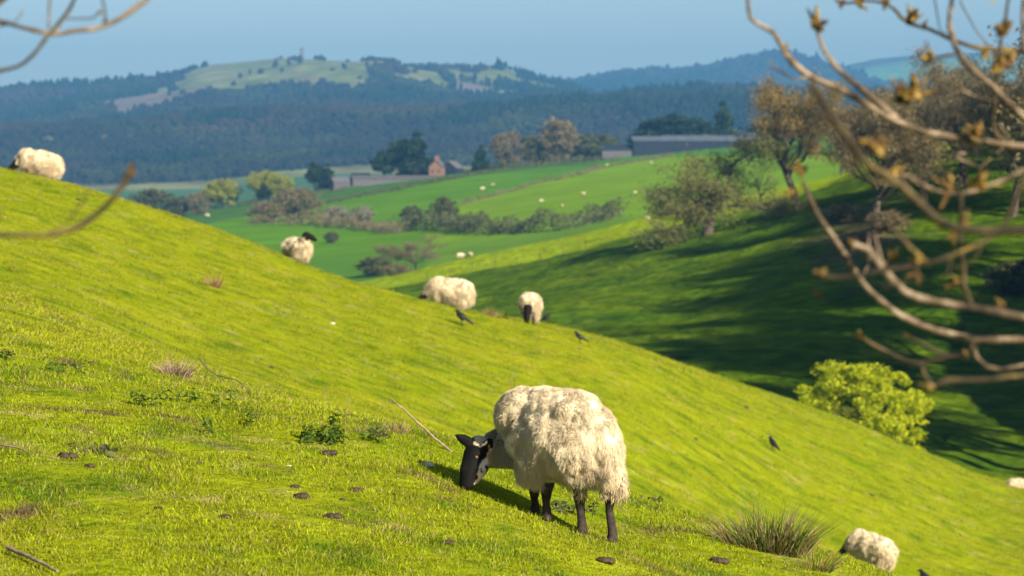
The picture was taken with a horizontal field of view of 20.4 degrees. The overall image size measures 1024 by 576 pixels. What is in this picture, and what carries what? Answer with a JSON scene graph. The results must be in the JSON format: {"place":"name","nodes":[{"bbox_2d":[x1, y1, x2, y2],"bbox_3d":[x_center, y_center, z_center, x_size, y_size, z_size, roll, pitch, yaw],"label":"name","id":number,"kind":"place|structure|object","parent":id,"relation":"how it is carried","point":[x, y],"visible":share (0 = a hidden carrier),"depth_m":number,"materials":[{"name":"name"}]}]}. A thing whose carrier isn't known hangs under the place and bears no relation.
{"place":"outdoors","nodes":[
{"label":"outdoors","id":0,"kind":"place"},
{"bbox_2d":[0,0,1021,86],"label":"sky","id":1,"kind":"structure","parent":0,"point":[565,38],"materials":[{"name":"blue"}]},
{"bbox_2d":[0,167,1023,575],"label":"pasture ground","id":2,"kind":"structure","parent":0,"point":[706,459],"depth_m":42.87,"materials":[{"name":"plant"}]},
{"bbox_2d":[0,349,15,360],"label":"nettle plant","id":3,"kind":"object","parent":2,"relation":"on","point":[3,356],"visible":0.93,"depth_m":19.02,"materials":[{"name":"green plant"}]},
{"bbox_2d":[6,545,58,571],"bbox_3d":[-2.044,1.151,12.117,0.022,0.065,0.468,-2,3,-36],"label":"stick","id":4,"kind":"object","parent":2,"relation":"on","point":[16,551],"visible":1,"depth_m":12.14,"materials":[{"name":"brown wood"}]},
{"bbox_2d":[8,147,65,180],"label":"sheep","id":5,"kind":"object","parent":2,"relation":"on","point":[43,163],"visible":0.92,"depth_m":65.25},
{"bbox_2d":[47,358,85,374],"bbox_3d":[-2.945,0.518,18.591,0.351,0.121,0.206,2,3,44],"label":"nettle plant","id":6,"kind":"object","parent":2,"relation":"on","point":[50,364],"visible":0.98,"depth_m":18.57,"materials":[{"name":"green plant"}]},
{"bbox_2d":[58,452,78,458],"bbox_3d":[-2.284,0.868,14.627,0.117,0.051,0.081,0,2,0],"label":"dung clod","id":7,"kind":"object","parent":2,"relation":"on","point":[66,455],"visible":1,"depth_m":14.61,"materials":[{"name":"soil"}]},
{"bbox_2d":[0,0,149,239],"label":"overhanging tree","id":8,"kind":"object","parent":2,"relation":"on","point":[127,176],"visible":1,"depth_m":5.58,"materials":[{"name":"brown plant"}]},
{"bbox_2d":[68,442,117,458],"bbox_3d":[-2.165,0.850,14.935,0.290,0.092,0.206,1,3,26],"label":"thistle patch","id":9,"kind":"object","parent":2,"relation":"on","point":[105,447],"visible":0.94,"depth_m":14.90,"materials":[{"name":"green plant"}]},
{"bbox_2d":[133,390,164,406],"bbox_3d":[-2.199,0.678,17.243,0.202,0.133,0.131,-1,3,-18],"label":"nettle plant","id":10,"kind":"object","parent":2,"relation":"on","point":[145,399],"visible":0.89,"depth_m":17.25,"materials":[{"name":"green plant"}]},
{"bbox_2d":[150,355,200,378],"bbox_3d":[-2.501,0.583,21.103,0.412,0.221,0.361,0,2,0],"label":"dead clump","id":11,"kind":"object","parent":2,"relation":"on","point":[186,373],"visible":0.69,"depth_m":21.09,"materials":[{"name":"plant"}]},
{"bbox_2d":[161,387,236,405],"bbox_3d":[-1.965,0.690,17.896,0.507,0.144,0.294,0,2,0],"label":"nettle plant","id":12,"kind":"object","parent":2,"relation":"on","point":[195,398],"visible":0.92,"depth_m":17.88,"materials":[{"name":"green plant"}]},
{"bbox_2d":[199,415,214,433],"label":"nettle plant","id":13,"kind":"object","parent":2,"relation":"on","point":[206,420],"visible":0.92,"depth_m":16.39,"materials":[{"name":"green plant"}]},
{"bbox_2d":[200,273,224,288],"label":"dock tuft","id":14,"kind":"object","parent":2,"relation":"on","point":[213,284],"visible":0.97,"depth_m":44.98,"materials":[{"name":"plant"}]},
{"bbox_2d":[281,232,316,263],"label":"sheep","id":15,"kind":"object","parent":2,"relation":"on","point":[298,249],"visible":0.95,"depth_m":68.12},
{"bbox_2d":[294,492,310,498],"bbox_3d":[-1.066,1.063,14.460,0.090,0.047,0.065,0,2,0],"label":"dung clod","id":16,"kind":"object","parent":2,"relation":"on","point":[304,495],"visible":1,"depth_m":14.44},
{"bbox_2d":[299,422,349,446],"bbox_3d":[-1.093,0.861,16.582,0.324,0.158,0.296,-1,2,-12],"label":"nettle plant","id":17,"kind":"object","parent":2,"relation":"on","point":[332,436],"visible":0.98,"depth_m":16.55,"materials":[{"name":"green plant"}]},
{"bbox_2d":[319,450,337,455],"bbox_3d":[-1.043,0.940,16.170,0.107,0.041,0.067,0,2,0],"label":"dung clod","id":18,"kind":"object","parent":2,"relation":"on","point":[330,452],"visible":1,"depth_m":16.15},
{"bbox_2d":[323,513,342,518],"bbox_3d":[-0.878,1.121,13.928,0.103,0.042,0.077,0,2,0],"label":"dung clod","id":19,"kind":"object","parent":2,"relation":"on","point":[334,515],"visible":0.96,"depth_m":13.90,"materials":[{"name":"soil"}]},
{"bbox_2d":[328,411,341,440],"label":"nettle plant","id":20,"kind":"object","parent":2,"relation":"on","point":[332,420],"visible":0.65,"depth_m":16.71,"materials":[{"name":"green plant"}]},
{"bbox_2d":[346,419,392,437],"bbox_3d":[-0.852,0.853,17.170,0.292,0.124,0.210,-1,3,-15],"label":"rush clump","id":21,"kind":"object","parent":2,"relation":"on","point":[365,431],"visible":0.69,"depth_m":17.18,"materials":[{"name":"plant"}]},
{"bbox_2d":[364,426,391,444],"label":"nettle plant","id":22,"kind":"object","parent":2,"relation":"on","point":[371,430],"visible":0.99,"depth_m":16.94,"materials":[{"name":"green plant"}]},
{"bbox_2d":[384,418,413,434],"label":"rush clump","id":23,"kind":"object","parent":2,"relation":"on","point":[401,430],"visible":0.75,"depth_m":17.54,"materials":[{"name":"plant"}]},
{"bbox_2d":[391,398,452,451],"bbox_3d":[-0.549,0.840,17.265,0.397,0.338,0.025,1,3,16],"label":"stick","id":24,"kind":"object","parent":2,"relation":"on","point":[427,431],"visible":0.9,"depth_m":17.26,"materials":[{"name":"brown wood"}]},
{"bbox_2d":[418,276,476,310],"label":"sheep","id":25,"kind":"object","parent":2,"relation":"on","point":[456,292],"visible":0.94,"depth_m":70.37},
{"bbox_2d":[454,309,473,325],"bbox_3d":[-1.008,0.614,59.063,0.490,0.352,0.164,1,3,30],"label":"crow","id":26,"kind":"object","parent":2,"relation":"on","point":[461,316],"visible":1,"depth_m":59.03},
{"bbox_2d":[517,291,543,324],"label":"sheep","id":27,"kind":"object","parent":2,"relation":"on","point":[530,304],"visible":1,"depth_m":65.74},
{"bbox_2d":[455,385,630,542],"bbox_3d":[0.212,0.958,15.668,0.529,0.854,1.052,-2,3,-44],"label":"sheep","id":28,"kind":"object","parent":2,"relation":"on","point":[542,439],"visible":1,"depth_m":15.45},
{"bbox_2d":[550,500,598,516],"bbox_3d":[0.315,1.272,16.297,0.430,0.103,0.370,-1,3,-27],"label":"thistle patch","id":29,"kind":"object","parent":2,"relation":"on","point":[557,504],"visible":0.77,"depth_m":16.33,"materials":[{"name":"green plant"}]},
{"bbox_2d":[596,557,614,564],"bbox_3d":[0.476,1.387,14.458,0.099,0.044,0.071,0,2,0],"label":"dung clod","id":30,"kind":"object","parent":2,"relation":"on","point":[607,560],"visible":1,"depth_m":14.44,"materials":[{"name":"soil"}]},
{"bbox_2d":[710,556,729,563],"bbox_3d":[1.146,1.505,15.678,0.113,0.052,0.077,0,2,0],"label":"dung clod","id":31,"kind":"object","parent":2,"relation":"on","point":[718,560],"visible":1,"depth_m":15.66,"materials":[{"name":"soil"}]},
{"bbox_2d":[692,493,841,557],"bbox_3d":[1.474,1.363,16.471,0.896,0.375,0.704,0,2,0],"label":"rush clump","id":32,"kind":"object","parent":2,"relation":"on","point":[771,541],"visible":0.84,"depth_m":16.42,"materials":[{"name":"plant"}]},
{"bbox_2d":[779,542,851,572],"bbox_3d":[1.711,1.523,16.085,0.439,0.194,0.334,0,2,0],"label":"rush clump","id":33,"kind":"object","parent":2,"relation":"on","point":[829,566],"visible":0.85,"depth_m":16.06,"materials":[{"name":"plant"}]},
{"bbox_2d":[838,528,899,571],"bbox_3d":[5.845,4.339,46.719,1.157,0.723,0.559,16,12,40],"label":"sheep","id":34,"kind":"object","parent":2,"relation":"on","point":[872,548],"visible":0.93,"depth_m":46.47},
{"bbox_2d":[746,0,1023,390],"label":"overhanging tree","id":35,"kind":"object","parent":2,"relation":"on","point":[910,94],"visible":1,"depth_m":5.71,"materials":[{"name":"brown plant"}]},
{"bbox_2d":[876,413,925,450],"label":"hawthorn bush","id":36,"kind":"object","parent":2,"relation":"on","point":[897,427],"visible":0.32,"depth_m":112.00,"materials":[{"name":"green plant"}]},
{"bbox_2d":[1005,478,1023,487],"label":"sheep","id":37,"kind":"object","parent":2,"relation":"on","point":[1017,482],"visible":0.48,"depth_m":87.14},
{"bbox_2d":[1,52,1023,191],"bbox_3d":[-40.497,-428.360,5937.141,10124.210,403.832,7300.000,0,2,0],"label":"hills","id":38,"kind":"structure","parent":0,"point":[220,76],"depth_m":4476.36,"materials":[{"name":"plant"}]},
{"bbox_2d":[0,54,797,123],"bbox_3d":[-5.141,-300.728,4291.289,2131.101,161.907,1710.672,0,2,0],"label":"woodland","id":39,"kind":"object","parent":38,"relation":"on","point":[387,87],"visible":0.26,"depth_m":4169.01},
{"bbox_2d":[0,83,1017,183],"bbox_3d":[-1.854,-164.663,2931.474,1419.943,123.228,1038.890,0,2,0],"label":"woodland","id":40,"kind":"object","parent":38,"relation":"on","point":[242,149],"visible":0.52,"depth_m":2877.93,"materials":[{"name":"plant"}]},
{"bbox_2d":[562,48,922,92],"bbox_3d":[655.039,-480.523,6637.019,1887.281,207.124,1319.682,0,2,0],"label":"woodland","id":41,"kind":"object","parent":38,"relation":"on","point":[746,68],"visible":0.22,"depth_m":6682.22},
{"bbox_2d":[103,127,1023,281],"bbox_3d":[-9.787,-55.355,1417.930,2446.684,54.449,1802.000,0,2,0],"label":"valley fields","id":42,"kind":"structure","parent":0,"point":[345,253],"depth_m":805.62,"materials":[{"name":"plant"}]},
{"bbox_2d":[125,188,177,210],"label":"round tree","id":43,"kind":"object","parent":42,"relation":"on","point":[161,196],"visible":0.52,"depth_m":1017.98,"materials":[{"name":"green plant"}]},
{"bbox_2d":[165,196,190,215],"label":"bush","id":44,"kind":"object","parent":42,"relation":"on","point":[180,209],"visible":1,"depth_m":1006.48,"materials":[{"name":"green plant"}]},
{"bbox_2d":[183,191,211,214],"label":"bush","id":45,"kind":"object","parent":42,"relation":"on","point":[194,200],"visible":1,"depth_m":1004.60,"materials":[{"name":"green plant"}]},
{"bbox_2d":[201,178,242,208],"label":"lime tree","id":46,"kind":"object","parent":42,"relation":"on","point":[216,190],"visible":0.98,"depth_m":1074.79,"materials":[{"name":"green plant"}]},
{"bbox_2d":[170,186,347,212],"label":"hedge","id":47,"kind":"object","parent":42,"relation":"on","point":[240,203],"visible":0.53,"depth_m":1083.74,"materials":[{"name":"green plant"}]},
{"bbox_2d":[247,169,274,201],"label":"lime tree","id":48,"kind":"object","parent":42,"relation":"on","point":[255,183],"visible":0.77,"depth_m":1070.23,"materials":[{"name":"green plant"}]},
{"bbox_2d":[245,200,284,222],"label":"scrub bush","id":49,"kind":"object","parent":42,"relation":"on","point":[265,208],"visible":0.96,"depth_m":830.61,"materials":[{"name":"green plant"}]},
{"bbox_2d":[265,173,294,196],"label":"lime tree","id":50,"kind":"object","parent":42,"relation":"on","point":[275,186],"visible":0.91,"depth_m":1060.83,"materials":[{"name":"green plant"}]},
{"bbox_2d":[269,185,324,219],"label":"scrub bush","id":51,"kind":"object","parent":42,"relation":"on","point":[288,197],"visible":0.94,"depth_m":837.88,"materials":[{"name":"green plant"}]},
{"bbox_2d":[304,161,323,192],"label":"pine tree","id":52,"kind":"object","parent":42,"relation":"on","point":[314,173],"visible":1,"depth_m":1116.07,"materials":[{"name":"green plant"}]},
{"bbox_2d":[314,163,334,189],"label":"conifer tree","id":53,"kind":"object","parent":42,"relation":"on","point":[327,173],"visible":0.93,"depth_m":1115.41,"materials":[{"name":"green plant"}]},
{"bbox_2d":[240,211,410,233],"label":"hedge","id":54,"kind":"object","parent":42,"relation":"on","point":[381,226],"visible":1,"depth_m":765.01,"materials":[{"name":"plant"}]},
{"bbox_2d":[322,232,339,242],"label":"bush","id":55,"kind":"object","parent":42,"relation":"on","point":[328,239],"visible":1,"depth_m":691.51,"materials":[{"name":"green plant"}]},
{"bbox_2d":[319,205,349,222],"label":"blossom bush","id":56,"kind":"object","parent":42,"relation":"on","point":[333,210],"visible":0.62,"depth_m":789.64,"materials":[{"name":"brown plant"}]},
{"bbox_2d":[329,177,355,190],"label":"farm shed","id":57,"kind":"structure","parent":42,"relation":"on","point":[338,182],"depth_m":1107.50,"materials":[{"name":"stone"}]},
{"bbox_2d":[347,205,376,226],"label":"blossom bush","id":58,"kind":"object","parent":42,"relation":"on","point":[365,212],"visible":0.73,"depth_m":766.55,"materials":[{"name":"brown plant"}]},
{"bbox_2d":[354,256,394,275],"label":"bush","id":59,"kind":"object","parent":42,"relation":"on","point":[369,262],"visible":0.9,"depth_m":566.69,"materials":[{"name":"green plant"}]},
{"bbox_2d":[368,149,395,174],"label":"pine tree","id":60,"kind":"object","parent":42,"relation":"on","point":[382,160],"visible":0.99,"depth_m":1130.74,"materials":[{"name":"green plant"}]},
{"bbox_2d":[349,175,435,185],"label":"farm shed","id":61,"kind":"structure","parent":42,"relation":"on","point":[361,180],"depth_m":1074.57,"materials":[{"name":"stone"}]},
{"bbox_2d":[386,138,408,171],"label":"pine tree","id":62,"kind":"object","parent":42,"relation":"on","point":[395,149],"visible":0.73,"depth_m":1136.72,"materials":[{"name":"green plant"}]},
{"bbox_2d":[382,262,412,275],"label":"scrub bush","id":63,"kind":"object","parent":42,"relation":"on","point":[399,268],"visible":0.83,"depth_m":533.38,"materials":[{"name":"brown plant"}]},
{"bbox_2d":[398,205,422,224],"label":"bush","id":64,"kind":"object","parent":42,"relation":"on","point":[412,210],"visible":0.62,"depth_m":750.48,"materials":[{"name":"green plant"}]},
{"bbox_2d":[371,234,451,269],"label":"bush","id":65,"kind":"object","parent":42,"relation":"on","point":[407,253],"visible":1,"depth_m":548.55,"materials":[{"name":"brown plant"}]},
{"bbox_2d":[395,131,434,174],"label":"conifer tree","id":66,"kind":"object","parent":42,"relation":"on","point":[414,154],"visible":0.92,"depth_m":1126.23,"materials":[{"name":"green plant"}]},
{"bbox_2d":[428,156,445,175],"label":"farmhouse","id":67,"kind":"object","parent":42,"relation":"on","point":[436,167],"visible":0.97,"depth_m":1093.27,"materials":[{"name":"brick"}]},
{"bbox_2d":[428,196,459,225],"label":"round tree","id":68,"kind":"object","parent":42,"relation":"on","point":[443,204],"visible":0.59,"depth_m":724.47,"materials":[{"name":"green plant"}]},
{"bbox_2d":[268,155,622,217],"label":"hedge","id":69,"kind":"object","parent":42,"relation":"on","point":[425,182],"visible":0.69,"depth_m":1014.49,"materials":[{"name":"green plant"}]},
{"bbox_2d":[443,161,463,174],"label":"farm shed","id":70,"kind":"structure","parent":42,"relation":"on","point":[454,167],"depth_m":1097.51,"materials":[{"name":"stone"}]},
{"bbox_2d":[471,144,492,170],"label":"conifer tree","id":71,"kind":"object","parent":42,"relation":"on","point":[479,161],"visible":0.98,"depth_m":1105.60,"materials":[{"name":"green plant"}]},
{"bbox_2d":[487,129,526,164],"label":"bare tree","id":72,"kind":"object","parent":42,"relation":"on","point":[504,156],"visible":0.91,"depth_m":1151.64,"materials":[{"name":"brown plant"}]},
{"bbox_2d":[385,195,640,236],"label":"hedge","id":73,"kind":"object","parent":42,"relation":"on","point":[451,221],"visible":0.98,"depth_m":654.35,"materials":[{"name":"green plant"}]},
{"bbox_2d":[463,155,599,172],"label":"hedge","id":74,"kind":"object","parent":42,"relation":"on","point":[501,164],"visible":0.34,"depth_m":1112.76,"materials":[{"name":"green plant"}]},
{"bbox_2d":[515,134,559,164],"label":"round tree","id":75,"kind":"object","parent":42,"relation":"on","point":[529,152],"visible":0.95,"depth_m":1107.03,"materials":[{"name":"green plant"}]},
{"bbox_2d":[536,117,580,162],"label":"bare tree","id":76,"kind":"object","parent":42,"relation":"on","point":[554,125],"visible":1,"depth_m":1107.07,"materials":[{"name":"green plant"}]},
{"bbox_2d":[458,152,675,204],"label":"hedge","id":77,"kind":"object","parent":42,"relation":"on","point":[568,174],"visible":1,"depth_m":908.97,"materials":[{"name":"plant"}]},
{"bbox_2d":[562,133,603,159],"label":"round tree","id":78,"kind":"object","parent":42,"relation":"on","point":[591,146],"visible":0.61,"depth_m":1138.07,"materials":[{"name":"green plant"}]},
{"bbox_2d":[586,134,621,158],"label":"round tree","id":79,"kind":"object","parent":42,"relation":"on","point":[604,139],"visible":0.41,"depth_m":1174.02,"materials":[{"name":"green plant"}]},
{"bbox_2d":[599,145,632,159],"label":"farm shed","id":80,"kind":"structure","parent":42,"relation":"on","point":[617,150],"depth_m":1149.21,"materials":[{"name":"stone"}]},
{"bbox_2d":[626,126,660,143],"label":"evergreen tree","id":81,"kind":"object","parent":42,"relation":"on","point":[641,132],"visible":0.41,"depth_m":1207.28,"materials":[{"name":"green plant"}]},
{"bbox_2d":[638,113,686,135],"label":"evergreen tree","id":82,"kind":"object","parent":42,"relation":"on","point":[666,125],"visible":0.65,"depth_m":1204.23,"materials":[{"name":"green plant"}]},
{"bbox_2d":[630,135,751,155],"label":"long barn","id":83,"kind":"structure","parent":42,"relation":"on","point":[650,145],"depth_m":1150.19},
{"bbox_2d":[644,143,652,152],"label":"door","id":84,"kind":"structure","parent":83,"relation":"in","point":[648,147],"depth_m":1148.93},
{"bbox_2d":[673,143,681,152],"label":"door","id":85,"kind":"structure","parent":83,"relation":"in","point":[677,147],"depth_m":1149.78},
{"bbox_2d":[674,117,715,134],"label":"evergreen tree","id":86,"kind":"object","parent":42,"relation":"on","point":[695,126],"visible":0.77,"depth_m":1197.40,"materials":[{"name":"green plant"}]},
{"bbox_2d":[710,101,738,135],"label":"conifer tree","id":87,"kind":"object","parent":42,"relation":"on","point":[723,117],"visible":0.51,"depth_m":1204.98,"materials":[{"name":"green plant"}]},
{"bbox_2d":[746,116,788,136],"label":"evergreen tree","id":88,"kind":"object","parent":42,"relation":"on","point":[748,129],"visible":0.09,"depth_m":1197.98,"materials":[{"name":"green plant"}]},
{"bbox_2d":[357,144,1023,480],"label":"hill","id":89,"kind":"structure","parent":0,"point":[739,302],"depth_m":254.42,"materials":[{"name":"plant"}]},
{"bbox_2d":[628,126,821,253],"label":"oak tree","id":90,"kind":"object","parent":89,"relation":"on","point":[692,207],"visible":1,"depth_m":329.02,"materials":[{"name":"green plant"}]},
{"bbox_2d":[734,155,789,214],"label":"thin tree","id":91,"kind":"object","parent":89,"relation":"on","point":[759,184],"visible":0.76,"depth_m":344.97,"materials":[{"name":"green plant"}]},
{"bbox_2d":[740,68,857,212],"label":"budding tree","id":92,"kind":"object","parent":89,"relation":"on","point":[794,120],"visible":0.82,"depth_m":330.53,"materials":[{"name":"brown plant"}]},
{"bbox_2d":[815,97,867,174],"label":"budding tree","id":93,"kind":"object","parent":89,"relation":"on","point":[841,173],"visible":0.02,"depth_m":476.87,"materials":[{"name":"brown plant"}]},
{"bbox_2d":[822,203,862,223],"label":"scrub bush","id":94,"kind":"object","parent":89,"relation":"on","point":[842,215],"visible":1,"depth_m":302.43,"materials":[{"name":"green plant"}]},
{"bbox_2d":[838,230,883,248],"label":"scrub bush","id":95,"kind":"object","parent":89,"relation":"on","point":[862,236],"visible":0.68,"depth_m":274.57,"materials":[{"name":"green plant"}]},
{"bbox_2d":[793,359,935,443],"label":"hawthorn tree","id":96,"kind":"object","parent":89,"relation":"on","point":[857,378],"visible":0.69,"depth_m":127.26,"materials":[{"name":"green plant"}]},
{"bbox_2d":[863,209,912,233],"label":"scrub bush","id":97,"kind":"object","parent":89,"relation":"on","point":[877,226],"visible":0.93,"depth_m":286.71,"materials":[{"name":"brown plant"}]},
{"bbox_2d":[815,73,963,230],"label":"budding tree","id":98,"kind":"object","parent":89,"relation":"on","point":[896,147],"visible":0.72,"depth_m":288.84,"materials":[{"name":"brown plant"}]},
{"bbox_2d":[834,65,987,200],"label":"budding tree","id":99,"kind":"object","parent":89,"relation":"on","point":[928,113],"visible":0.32,"depth_m":309.31,"materials":[{"name":"brown plant"}]},
{"bbox_2d":[875,67,1009,142],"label":"budding tree","id":100,"kind":"object","parent":89,"relation":"on","point":[926,88],"visible":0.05,"depth_m":473.30,"materials":[{"name":"brown plant"}]},
{"bbox_2d":[895,40,1015,186],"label":"budding tree","id":101,"kind":"object","parent":89,"relation":"on","point":[933,78],"visible":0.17,"depth_m":319.07,"materials":[{"name":"brown plant"}]},
{"bbox_2d":[920,58,1023,216],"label":"budding tree","id":102,"kind":"object","parent":89,"relation":"on","point":[977,148],"visible":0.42,"depth_m":288.85,"materials":[{"name":"brown plant"}]},
{"bbox_2d":[950,60,1023,188],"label":"budding tree","id":103,"kind":"object","parent":89,"relation":"on","point":[986,108],"visible":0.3,"depth_m":192.29,"materials":[{"name":"brown plant"}]},
{"bbox_2d":[954,61,1023,124],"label":"budding tree","id":104,"kind":"object","parent":89,"relation":"on","point":[1020,84],"visible":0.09,"depth_m":486.63,"materials":[{"name":"brown plant"}]},
{"bbox_2d":[975,1,1023,103],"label":"budding tree","id":105,"kind":"object","parent":89,"relation":"on","point":[1021,67],"visible":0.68,"depth_m":177.01,"materials":[{"name":"brown plant"}]},
{"bbox_2d":[978,259,1023,294],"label":"scrub bush","id":106,"kind":"object","parent":89,"relation":"on","point":[1012,285],"visible":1,"depth_m":235.84,"materials":[{"name":"green plant"}]},
{"bbox_2d":[983,85,1023,186],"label":"budding tree","id":107,"kind":"object","parent":89,"relation":"on","point":[1013,138],"visible":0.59,"depth_m":135.14,"materials":[{"name":"brown plant"}]},
{"bbox_2d":[986,100,1023,225],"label":"budding tree","id":108,"kind":"object","parent":89,"relation":"on","point":[999,132],"visible":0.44,"depth_m":148.73,"materials":[{"name":"brown plant"}]},
{"bbox_2d":[996,71,1023,192],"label":"budding tree","id":109,"kind":"object","parent":89,"relation":"on","point":[1018,106],"visible":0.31,"depth_m":165.56,"materials":[{"name":"brown plant"}]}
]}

